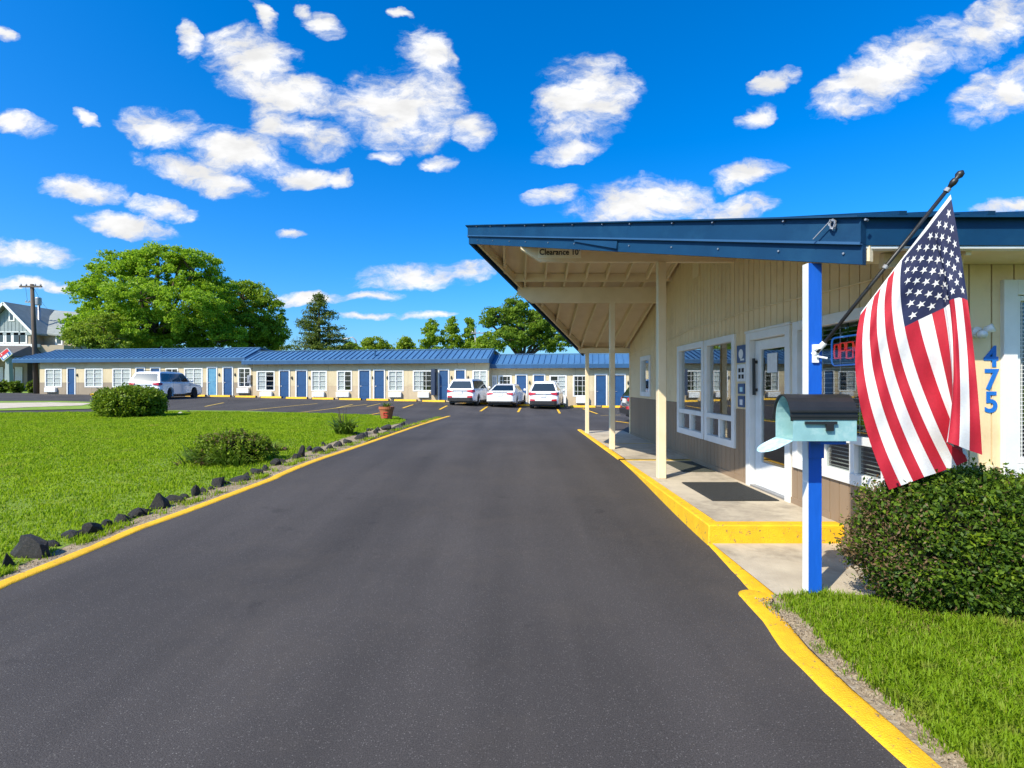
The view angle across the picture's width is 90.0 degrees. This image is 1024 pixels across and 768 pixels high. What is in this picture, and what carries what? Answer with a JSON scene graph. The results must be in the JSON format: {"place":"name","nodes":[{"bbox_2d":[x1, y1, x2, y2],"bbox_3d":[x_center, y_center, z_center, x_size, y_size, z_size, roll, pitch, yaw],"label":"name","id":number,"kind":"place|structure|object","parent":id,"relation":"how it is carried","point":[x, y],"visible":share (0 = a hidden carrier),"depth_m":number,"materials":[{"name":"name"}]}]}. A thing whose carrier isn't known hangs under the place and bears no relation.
{"place":"outdoors","nodes":[
{"label":"outdoors","id":0,"kind":"place"},
{"bbox_2d":[0,401,90,402],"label":"grass strip","id":1,"kind":"object","parent":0,"point":[42,401],"depth_m":29.18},
{"bbox_2d":[0,410,404,568],"bbox_3d":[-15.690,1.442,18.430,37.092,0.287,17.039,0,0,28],"label":"lawn","id":2,"kind":"structure","parent":0,"point":[62,545],"depth_m":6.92,"materials":[{"name":"green plant"}]},
{"bbox_2d":[2,553,13,565],"bbox_3d":[-4.383,1.531,4.442,0.070,0.152,0.103,7,6,30],"label":"lava rock","id":3,"kind":"object","parent":2,"relation":"on","point":[7,560],"visible":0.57,"depth_m":4.42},
{"bbox_2d":[10,534,50,558],"bbox_3d":[-4.432,1.500,4.728,0.355,0.228,0.171,-1,-1,9],"label":"lava rock","id":4,"kind":"object","parent":2,"relation":"on","point":[32,546],"visible":0.8,"depth_m":4.66,"materials":[{"name":"stone"}]},
{"bbox_2d":[61,529,82,538],"bbox_3d":[-4.549,1.548,5.281,0.259,0.096,0.176,3,-1,16],"label":"lava rock","id":5,"kind":"object","parent":2,"relation":"on","point":[70,533],"visible":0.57,"depth_m":5.24,"materials":[{"name":"stone"}]},
{"bbox_2d":[82,522,102,534],"bbox_3d":[-4.431,1.521,5.404,0.137,0.156,0.186,5,8,23],"label":"lava rock","id":6,"kind":"object","parent":2,"relation":"on","point":[91,527],"visible":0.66,"depth_m":5.35,"materials":[{"name":"stone"}]},
{"bbox_2d":[113,514,129,522],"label":"lava rock","id":7,"kind":"object","parent":2,"relation":"on","point":[119,517],"visible":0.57,"depth_m":5.76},
{"bbox_2d":[88,382,169,417],"bbox_3d":[-15.599,0.715,20.942,2.908,1.607,2.380,0,0,0],"label":"round bush","id":8,"kind":"object","parent":2,"relation":"on","point":[129,400],"visible":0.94,"depth_m":20.29,"materials":[{"name":"green plant"}]},
{"bbox_2d":[128,508,144,517],"bbox_3d":[-4.417,1.513,5.993,0.186,0.120,0.147,-3,4,-5],"label":"lava rock","id":9,"kind":"object","parent":2,"relation":"on","point":[137,512],"visible":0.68,"depth_m":5.97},
{"bbox_2d":[149,493,170,509],"bbox_3d":[-4.364,1.449,6.339,0.233,0.222,0.159,3,-1,-19],"label":"lava rock","id":10,"kind":"object","parent":2,"relation":"on","point":[160,501],"visible":0.7,"depth_m":6.28,"materials":[{"name":"stone"}]},
{"bbox_2d":[166,495,183,502],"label":"lava rock","id":11,"kind":"object","parent":2,"relation":"on","point":[175,498],"visible":0.61,"depth_m":6.56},
{"bbox_2d":[211,477,224,487],"bbox_3d":[-4.253,1.424,7.379,0.182,0.152,0.196,-6,1,-2],"label":"lava rock","id":12,"kind":"object","parent":2,"relation":"on","point":[218,482],"visible":0.8,"depth_m":7.33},
{"bbox_2d":[0,416,439,576],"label":"grass tufts","id":13,"kind":"object","parent":2,"relation":"on","point":[81,540],"visible":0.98,"depth_m":6.55,"materials":[{"name":"plant"}]},
{"bbox_2d":[174,427,279,467],"bbox_3d":[-5.074,1.171,9.008,1.647,0.805,1.689,0,0,0],"label":"spreading shrub","id":14,"kind":"object","parent":2,"relation":"on","point":[227,447],"visible":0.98,"depth_m":8.91,"materials":[{"name":"green plant"}]},
{"bbox_2d":[323,408,367,434],"bbox_3d":[-4.555,1.027,14.007,1.218,0.753,1.244,0,0,0],"label":"leafy plant","id":15,"kind":"object","parent":2,"relation":"on","point":[343,428],"visible":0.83,"depth_m":13.88,"materials":[{"name":"green plant"}]},
{"bbox_2d":[379,402,393,418],"bbox_3d":[-4.912,1.059,20.068,0.611,0.725,0.602,0,0,0],"label":"plant pot","id":16,"kind":"object","parent":2,"relation":"on","point":[386,410],"visible":1,"depth_m":19.87,"materials":[{"name":"ceramic"}]},
{"bbox_2d":[0,393,906,767],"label":"parking lot","id":17,"kind":"structure","parent":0,"point":[466,585],"depth_m":3.34,"materials":[{"name":"asphalt"}]},
{"bbox_2d":[0,404,90,409],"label":"grass strip","id":18,"kind":"object","parent":17,"relation":"on","point":[86,406],"depth_m":25.68,"materials":[{"name":"plant"}]},
{"bbox_2d":[0,402,89,407],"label":"sidewalk","id":19,"kind":"structure","parent":18,"relation":"on","point":[27,404],"depth_m":27.54,"materials":[{"name":"concrete"}]},
{"bbox_2d":[129,370,201,398],"bbox_3d":[-23.055,0.046,34.281,2.360,1.867,5.030,0,0,-3],"label":"parked car","id":20,"kind":"object","parent":17,"relation":"on","point":[175,383],"visible":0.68,"depth_m":32.96,"materials":[{"name":"white metal"}]},
{"bbox_2d":[0,423,400,580],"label":"dirt verge","id":21,"kind":"structure","parent":17,"relation":"on","point":[109,535],"depth_m":6.39,"materials":[{"name":"soil"}]},
{"bbox_2d":[191,485,199,496],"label":"lava rock","id":22,"kind":"object","parent":21,"relation":"on","point":[195,490],"visible":0.75,"depth_m":6.87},
{"bbox_2d":[229,475,250,481],"bbox_3d":[-4.118,1.427,7.722,0.334,0.096,0.264,2,6,14],"label":"lava rock","id":23,"kind":"object","parent":21,"relation":"on","point":[240,478],"visible":0.79,"depth_m":7.68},
{"bbox_2d":[0,416,448,589],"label":"road marking","id":24,"kind":"object","parent":17,"relation":"on","point":[4,583],"visible":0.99,"depth_m":5.72,"materials":[{"name":"yellow paint"}]},
{"bbox_2d":[447,379,490,404],"bbox_3d":[-2.693,0.497,33.767,2.200,1.680,4.530,0,0,14],"label":"parked car","id":25,"kind":"object","parent":17,"relation":"on","point":[474,391],"visible":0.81,"depth_m":31.85,"materials":[{"name":"white metal"}]},
{"bbox_2d":[0,417,968,767],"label":"gravel chips","id":26,"kind":"object","parent":17,"relation":"on","point":[896,715],"visible":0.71,"depth_m":3.00,"materials":[{"name":"gravel"}]},
{"bbox_2d":[486,384,526,406],"bbox_3d":[-0.281,0.708,33.790,2.160,1.460,4.720,0,0,12],"label":"parked car","id":27,"kind":"object","parent":17,"relation":"on","point":[514,395],"visible":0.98,"depth_m":31.89,"materials":[{"name":"white metal"}]},
{"bbox_2d":[528,381,564,408],"bbox_3d":[2.283,0.668,33.225,2.220,1.720,4.580,0,0,10],"label":"parked car","id":28,"kind":"object","parent":17,"relation":"on","point":[545,393],"visible":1,"depth_m":31.17,"materials":[{"name":"white metal"}]},
{"bbox_2d":[578,429,623,458],"bbox_3d":[2.045,1.391,12.530,0.140,0.021,6.140,0,0,0],"label":"road marking","id":29,"kind":"object","parent":17,"relation":"on","point":[608,450],"visible":0.98,"depth_m":11.39,"materials":[{"name":"yellow paint"}]},
{"bbox_2d":[619,387,628,416],"bbox_3d":[6.555,0.634,19.600,4.630,1.600,2.180,0,0,0],"label":"parked car","id":30,"kind":"object","parent":17,"relation":"on","point":[624,407],"visible":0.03,"depth_m":19.55,"materials":[{"name":"white metal"}]},
{"bbox_2d":[584,431,688,458],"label":"walkway","id":31,"kind":"structure","parent":17,"relation":"on","point":[636,451],"depth_m":11.35,"materials":[{"name":"concrete"}]},
{"bbox_2d":[627,461,833,520],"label":"walkway","id":32,"kind":"structure","parent":17,"relation":"on","point":[781,510],"depth_m":6.05,"materials":[{"name":"concrete"}]},
{"bbox_2d":[625,459,691,460],"bbox_3d":[2.690,1.397,9.405,1.200,0.007,0.090,0,0,0],"label":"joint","id":33,"kind":"object","parent":32,"relation":"on","point":[655,460],"visible":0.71,"depth_m":9.36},
{"bbox_2d":[666,461,715,471],"bbox_3d":[2.980,1.394,8.675,0.520,0.012,1.050,0,0,0],"label":"door mat","id":34,"kind":"object","parent":32,"relation":"on","point":[687,466],"depth_m":8.61,"materials":[{"name":"rubber"}]},
{"bbox_2d":[682,482,778,500],"bbox_3d":[2.800,1.393,6.685,0.800,0.014,1.130,0,0,0],"label":"door mat","id":35,"kind":"object","parent":32,"relation":"on","point":[725,491],"depth_m":6.60,"materials":[{"name":"rubber"}]},
{"bbox_2d":[620,460,844,544],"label":"kerb","id":36,"kind":"structure","parent":17,"relation":"on","point":[706,529],"depth_m":5.08,"materials":[{"name":"yellow paint"}]},
{"bbox_2d":[709,545,773,598],"bbox_3d":[1.971,1.593,4.427,0.183,0.015,1.273,0,0,6],"label":"road marking","id":37,"kind":"object","parent":17,"relation":"on","point":[748,580],"visible":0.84,"depth_m":4.25,"materials":[{"name":"yellow paint"}]},
{"bbox_2d":[738,590,770,601],"bbox_3d":[1.830,1.604,3.860,0.230,0.032,0.230,0,0,0],"label":"road marking","id":38,"kind":"object","parent":17,"relation":"on","point":[751,593],"visible":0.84,"depth_m":3.86,"materials":[{"name":"yellow paint"}]},
{"bbox_2d":[741,597,941,767],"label":"road marking","id":39,"kind":"object","parent":17,"relation":"on","point":[899,745],"visible":0.99,"depth_m":2.62,"materials":[{"name":"yellow paint"}]},
{"bbox_2d":[771,594,986,767],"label":"dirt verge","id":40,"kind":"structure","parent":17,"relation":"on","point":[904,730],"depth_m":2.58,"materials":[{"name":"soil"}]},
{"bbox_2d":[765,601,960,755],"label":"grass tufts","id":41,"kind":"object","parent":40,"relation":"on","point":[818,648],"visible":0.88,"depth_m":2.85,"materials":[{"name":"plant"}]},
{"bbox_2d":[828,457,1023,620],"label":"boxwood bush","id":42,"kind":"object","parent":40,"relation":"on","point":[932,541],"visible":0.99,"depth_m":3.38,"materials":[{"name":"green plant"}]},
{"bbox_2d":[0,0,1023,354],"label":"sky","id":43,"kind":"structure","parent":0,"point":[346,151],"materials":[{"name":"blue"}]},
{"bbox_2d":[713,543,880,594],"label":"pavement","id":44,"kind":"structure","parent":0,"point":[776,568],"depth_m":4.43,"materials":[{"name":"concrete"}]},
{"bbox_2d":[774,585,1023,767],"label":"lawn","id":45,"kind":"structure","parent":0,"point":[936,670],"depth_m":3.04,"materials":[{"name":"plant"}]},
{"bbox_2d":[871,605,1023,632],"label":"leaf litter","id":46,"kind":"object","parent":45,"relation":"on","point":[927,626],"visible":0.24,"depth_m":3.35,"materials":[{"name":"plant"}]},
{"bbox_3d":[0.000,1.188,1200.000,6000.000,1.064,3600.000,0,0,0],"label":"ground","id":47,"kind":"structure","parent":0,"visible":0},
{"bbox_2d":[0,379,7,392],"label":"round bush","id":48,"kind":"object","parent":47,"relation":"on","point":[3,384],"visible":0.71,"depth_m":44.77,"materials":[{"name":"green plant"}]},
{"bbox_2d":[5,380,24,392],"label":"round bush","id":49,"kind":"object","parent":47,"relation":"on","point":[16,387],"visible":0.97,"depth_m":44.73,"materials":[{"name":"green plant"}]},
{"bbox_2d":[19,284,41,393],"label":"utility pole","id":50,"kind":"object","parent":47,"relation":"on","point":[36,389],"visible":0.98,"depth_m":42.88,"materials":[{"name":"brown wood"}]},
{"bbox_2d":[25,297,41,320],"bbox_3d":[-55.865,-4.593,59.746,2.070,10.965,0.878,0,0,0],"label":"transformer","id":51,"kind":"object","parent":50,"relation":"attached to","point":[38,302],"visible":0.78,"depth_m":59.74,"materials":[{"name":"grey metal"}]},
{"bbox_2d":[25,379,39,392],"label":"round bush","id":52,"kind":"object","parent":47,"relation":"on","point":[29,387],"visible":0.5,"depth_m":44.58,"materials":[{"name":"green plant"}]},
{"bbox_2d":[0,302,118,390],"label":"grey house","id":53,"kind":"structure","parent":47,"relation":"on","point":[15,331],"depth_m":58.20,"materials":[{"name":"white paint"}]},
{"bbox_2d":[0,348,12,360],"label":"hanging sign","id":54,"kind":"object","parent":53,"relation":"attached to","point":[6,353],"visible":1,"depth_m":53.84,"materials":[{"name":"white paint"}]},
{"bbox_2d":[0,367,22,382],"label":"garage door","id":55,"kind":"structure","parent":53,"relation":"in","point":[18,370],"depth_m":58.20,"materials":[{"name":"white paint"}]},
{"bbox_2d":[27,363,32,381],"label":"dark doorway","id":56,"kind":"structure","parent":53,"relation":"in","point":[29,366],"depth_m":58.20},
{"bbox_2d":[56,312,134,349],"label":"maple tree","id":57,"kind":"object","parent":47,"relation":"on","point":[92,338],"visible":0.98,"depth_m":43.88,"materials":[{"name":"green plant"}]},
{"bbox_2d":[12,347,276,395],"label":"motel wing","id":58,"kind":"structure","parent":47,"relation":"on","point":[219,371],"depth_m":40.63,"materials":[{"name":"paint"}]},
{"bbox_2d":[45,369,61,386],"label":"window","id":59,"kind":"structure","parent":58,"relation":"in","point":[53,377],"depth_m":41.62,"materials":[{"name":"white paint"}]},
{"bbox_2d":[68,369,73,393],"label":"door","id":60,"kind":"structure","parent":58,"relation":"in","point":[70,371],"depth_m":41.35,"materials":[{"name":"paint"}]},
{"bbox_2d":[84,368,102,386],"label":"window","id":61,"kind":"structure","parent":58,"relation":"in","point":[92,377],"depth_m":41.05,"materials":[{"name":"white paint"}]},
{"bbox_2d":[112,368,130,386],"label":"window","id":62,"kind":"structure","parent":58,"relation":"in","point":[119,375],"depth_m":40.69,"materials":[{"name":"white paint"}]},
{"bbox_2d":[184,368,202,386],"bbox_3d":[-24.712,-0.490,39.743,1.605,1.500,0.085,0,0,8],"label":"window","id":63,"kind":"structure","parent":58,"relation":"in","point":[195,374],"depth_m":39.74,"materials":[{"name":"white paint"}]},
{"bbox_2d":[208,368,215,394],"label":"door","id":64,"kind":"structure","parent":58,"relation":"in","point":[211,371],"depth_m":39.51,"materials":[{"name":"blue metal"}]},
{"bbox_2d":[224,368,231,394],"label":"door","id":65,"kind":"structure","parent":58,"relation":"in","point":[227,371],"depth_m":39.31,"materials":[{"name":"wood"}]},
{"bbox_2d":[238,368,250,386],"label":"window","id":66,"kind":"structure","parent":58,"relation":"in","point":[239,377],"depth_m":39.09,"materials":[{"name":"white paint"}]},
{"bbox_2d":[55,241,249,349],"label":"maple tree","id":67,"kind":"object","parent":47,"relation":"on","point":[143,328],"visible":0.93,"depth_m":47.89,"materials":[{"name":"green plant"}]},
{"bbox_2d":[209,279,292,351],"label":"maple tree","id":68,"kind":"object","parent":47,"relation":"on","point":[265,330],"visible":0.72,"depth_m":55.06,"materials":[{"name":"green plant"}]},
{"bbox_2d":[276,291,359,351],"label":"fir tree","id":69,"kind":"object","parent":47,"relation":"on","point":[313,340],"visible":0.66,"depth_m":49.58,"materials":[{"name":"green plant"}]},
{"bbox_2d":[241,349,499,402],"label":"motel wing","id":70,"kind":"structure","parent":47,"relation":"on","point":[425,374],"depth_m":37.34,"materials":[{"name":"paint"}]},
{"bbox_2d":[257,371,274,390],"bbox_3d":[-18.489,-0.230,38.470,1.484,1.500,0.085,0,0,8],"label":"window","id":71,"kind":"structure","parent":70,"relation":"in","point":[261,375],"depth_m":38.53,"materials":[{"name":"white paint"}]},
{"bbox_2d":[280,371,288,397],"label":"door","id":72,"kind":"structure","parent":70,"relation":"in","point":[284,375],"depth_m":38.24,"materials":[{"name":"blue metal"}]},
{"bbox_2d":[297,371,305,396],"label":"door","id":73,"kind":"structure","parent":70,"relation":"in","point":[301,375],"depth_m":38.04,"materials":[{"name":"wood"}]},
{"bbox_2d":[311,371,326,390],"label":"window","id":74,"kind":"structure","parent":70,"relation":"in","point":[318,378],"depth_m":37.86,"materials":[{"name":"white paint"}]},
{"bbox_2d":[337,371,351,390],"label":"window","id":75,"kind":"structure","parent":70,"relation":"in","point":[340,374],"depth_m":37.60,"materials":[{"name":"white paint"}]},
{"bbox_2d":[360,371,368,398],"bbox_3d":[-10.740,0.078,37.318,0.771,2.085,0.109,0,0,8],"label":"door","id":76,"kind":"structure","parent":70,"relation":"in","point":[364,375],"depth_m":37.31,"materials":[{"name":"wood"}]},
{"bbox_2d":[375,371,383,398],"bbox_3d":[-9.625,0.078,37.153,0.731,2.085,0.109,0,0,8],"label":"door","id":77,"kind":"structure","parent":70,"relation":"in","point":[379,375],"depth_m":37.15,"materials":[{"name":"wood"}]},
{"bbox_2d":[388,370,403,390],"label":"window","id":78,"kind":"structure","parent":70,"relation":"in","point":[395,377],"depth_m":36.99,"materials":[{"name":"white paint"}]},
{"bbox_2d":[413,370,430,390],"bbox_3d":[-6.385,-0.230,36.682,1.478,1.500,0.085,0,0,8],"label":"window","id":79,"kind":"structure","parent":70,"relation":"in","point":[418,375],"depth_m":36.74,"materials":[{"name":"white paint"}]},
{"bbox_2d":[439,370,447,399],"bbox_3d":[-4.856,0.078,36.449,0.639,2.085,0.109,0,0,8],"label":"door","id":80,"kind":"structure","parent":70,"relation":"in","point":[443,374],"depth_m":36.45,"materials":[{"name":"blue metal"}]},
{"bbox_2d":[473,370,486,386],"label":"window","id":81,"kind":"structure","parent":70,"relation":"in","point":[477,374],"depth_m":36.09,"materials":[{"name":"white paint"}]},
{"bbox_2d":[359,336,394,350],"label":"tree","id":82,"kind":"object","parent":47,"relation":"on","point":[369,343],"visible":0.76,"depth_m":59.51,"materials":[{"name":"green plant"}]},
{"bbox_2d":[393,335,418,349],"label":"tree","id":83,"kind":"object","parent":47,"relation":"on","point":[404,342],"visible":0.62,"depth_m":59.44,"materials":[{"name":"green plant"}]},
{"bbox_2d":[418,318,449,348],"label":"poplar tree","id":84,"kind":"object","parent":47,"relation":"on","point":[432,339],"visible":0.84,"depth_m":57.45,"materials":[{"name":"green plant"}]},
{"bbox_2d":[440,316,469,349],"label":"poplar tree","id":85,"kind":"object","parent":47,"relation":"on","point":[452,329],"visible":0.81,"depth_m":58.10,"materials":[{"name":"green plant"}]},
{"bbox_2d":[461,317,477,349],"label":"poplar tree","id":86,"kind":"object","parent":47,"relation":"on","point":[467,334],"visible":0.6,"depth_m":58.57,"materials":[{"name":"green plant"}]},
{"bbox_2d":[470,331,505,352],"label":"tree","id":87,"kind":"object","parent":47,"relation":"on","point":[478,344],"visible":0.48,"depth_m":55.32,"materials":[{"name":"green plant"}]},
{"bbox_2d":[476,292,571,354],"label":"oak tree","id":88,"kind":"object","parent":47,"relation":"on","point":[518,335],"visible":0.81,"depth_m":47.04,"materials":[{"name":"green plant"}]},
{"bbox_2d":[490,353,628,405],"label":"motel wing","id":89,"kind":"structure","parent":47,"relation":"on","point":[566,371],"depth_m":35.97,"materials":[{"name":"paint"}]},
{"bbox_2d":[517,375,525,403],"bbox_3d":[0.669,0.438,36.391,0.684,2.085,0.109,0,0,8],"label":"door","id":90,"kind":"structure","parent":89,"relation":"in","point":[521,379],"depth_m":36.39,"materials":[{"name":"blue metal"}]},
{"bbox_2d":[549,375,566,396],"bbox_3d":[3.242,0.130,36.019,1.217,1.500,0.085,0,0,8],"label":"window","id":91,"kind":"structure","parent":89,"relation":"in","point":[562,379],"depth_m":35.99,"materials":[{"name":"white paint"}]},
{"bbox_2d":[573,375,584,396],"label":"window","id":92,"kind":"structure","parent":89,"relation":"in","point":[574,380],"depth_m":35.79,"materials":[{"name":"white paint"}]},
{"bbox_2d":[596,375,605,404],"bbox_3d":[6.181,0.438,35.577,0.680,2.085,0.109,0,0,8],"label":"door","id":93,"kind":"structure","parent":89,"relation":"in","point":[600,379],"depth_m":35.58,"materials":[{"name":"blue metal"}]},
{"bbox_2d":[615,375,623,404],"bbox_3d":[7.433,0.438,35.393,0.644,2.085,0.109,0,0,8],"label":"door","id":94,"kind":"structure","parent":89,"relation":"in","point":[619,379],"depth_m":35.40,"materials":[{"name":"blue metal"}]},
{"bbox_2d":[465,211,1023,593],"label":"motel office","id":95,"kind":"structure","parent":47,"relation":"on","point":[659,301],"depth_m":6.68,"materials":[{"name":"beige"}]},
{"bbox_2d":[538,248,580,257],"bbox_3d":[0.703,-1.944,7.564,0.637,0.162,0.019,0,0,0],"label":"clearance sign","id":96,"kind":"object","parent":95,"relation":"attached to","point":[554,253],"visible":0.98,"depth_m":7.56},
{"bbox_2d":[640,355,650,396],"bbox_3d":[3.325,-0.195,12.620,0.110,0.994,0.920,0,0,0],"label":"window","id":97,"kind":"structure","parent":95,"relation":"in","point":[644,358],"depth_m":12.87,"materials":[{"name":"white paint"}]},
{"bbox_2d":[677,341,703,439],"bbox_3d":[3.325,0.105,9.460,0.110,1.694,1.400,0,0,0],"label":"window","id":98,"kind":"structure","parent":95,"relation":"in","point":[690,431],"depth_m":9.66,"materials":[{"name":"white paint"}]},
{"bbox_2d":[704,334,736,447],"bbox_3d":[3.325,0.105,8.130,0.110,1.694,1.180,0,0,0],"label":"window","id":99,"kind":"structure","parent":95,"relation":"in","point":[709,415],"depth_m":8.21,"materials":[{"name":"white paint"}]},
{"bbox_2d":[737,344,745,362],"bbox_3d":[3.289,-0.431,7.345,0.018,0.251,0.270,0,0,0],"label":"wall plaque","id":100,"kind":"object","parent":95,"relation":"attached to","point":[741,353],"depth_m":7.32,"materials":[{"name":"blue paint"}]},
{"bbox_2d":[737,364,745,380],"bbox_3d":[3.290,-0.159,7.345,0.016,0.245,0.270,0,0,0],"label":"wall plaque","id":101,"kind":"object","parent":95,"relation":"attached to","point":[741,372],"depth_m":7.32,"materials":[{"name":"paper"}]},
{"bbox_2d":[752,336,783,495],"bbox_3d":[3.339,0.393,6.605,0.112,1.975,0.890,0,0,0],"label":"door","id":102,"kind":"structure","parent":95,"relation":"in","point":[768,476],"depth_m":6.90,"materials":[{"name":"white paint"}]},
{"bbox_2d":[757,394,858,451],"bbox_3d":[2.084,0.279,3.664,0.629,0.414,0.272,0,0,0],"label":"mailbox","id":103,"kind":"object","parent":95,"relation":"attached to","point":[823,418],"visible":1,"depth_m":3.56,"materials":[{"name":"teal metal"}]},
{"bbox_2d":[757,437,791,451],"bbox_3d":[1.858,0.439,3.670,0.178,0.094,0.235,0,0,0],"label":"door","id":104,"kind":"structure","parent":103,"relation":"in","point":[774,443],"depth_m":3.66,"materials":[{"name":"metal"}]},
{"bbox_2d":[792,306,883,490],"bbox_3d":[3.352,0.125,5.210,0.165,1.694,1.540,0,0,0],"label":"window","id":105,"kind":"structure","parent":95,"relation":"in","point":[854,472],"depth_m":5.26,"materials":[{"name":"white paint"}]},
{"bbox_2d":[831,323,856,365],"bbox_3d":[3.386,-0.417,5.180,0.038,0.465,0.466,0,0,0],"label":"neon sign","id":106,"kind":"object","parent":95,"relation":"attached to","point":[846,350],"visible":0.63,"depth_m":5.21,"materials":[{"name":"red"}]},
{"bbox_2d":[811,170,964,362],"bbox_3d":[2.587,-0.778,3.573,0.868,1.239,0.058,0,0,34],"label":"flagpole","id":107,"kind":"object","parent":95,"relation":"attached to","point":[817,349],"visible":1,"depth_m":3.56,"materials":[{"name":"black metal"}]},
{"bbox_2d":[855,195,981,489],"bbox_3d":[2.752,-0.254,3.461,0.681,1.984,0.276,0,0,10],"label":"flag","id":108,"kind":"object","parent":107,"relation":"hanging from","point":[916,377],"visible":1,"depth_m":3.51,"materials":[{"name":"multicoloured fabric"}]},
{"bbox_2d":[971,324,995,338],"bbox_3d":[3.719,-0.413,4.040,0.144,0.121,0.120,0,0,0],"label":"flood light","id":109,"kind":"object","parent":95,"relation":"attached to","point":[979,332],"visible":0.99,"depth_m":4.01,"materials":[{"name":"white metal"}]},
{"bbox_2d":[984,346,998,412],"bbox_3d":[3.836,-0.038,4.096,0.124,0.537,0.004,0,0,0],"label":"house number","id":110,"kind":"object","parent":95,"relation":"attached to","point":[990,355],"visible":1,"depth_m":4.09,"materials":[{"name":"metal"}]},
{"bbox_2d":[1000,280,1023,476],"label":"window","id":111,"kind":"structure","parent":95,"relation":"in","point":[1011,291],"depth_m":4.06,"materials":[{"name":"white paint"}]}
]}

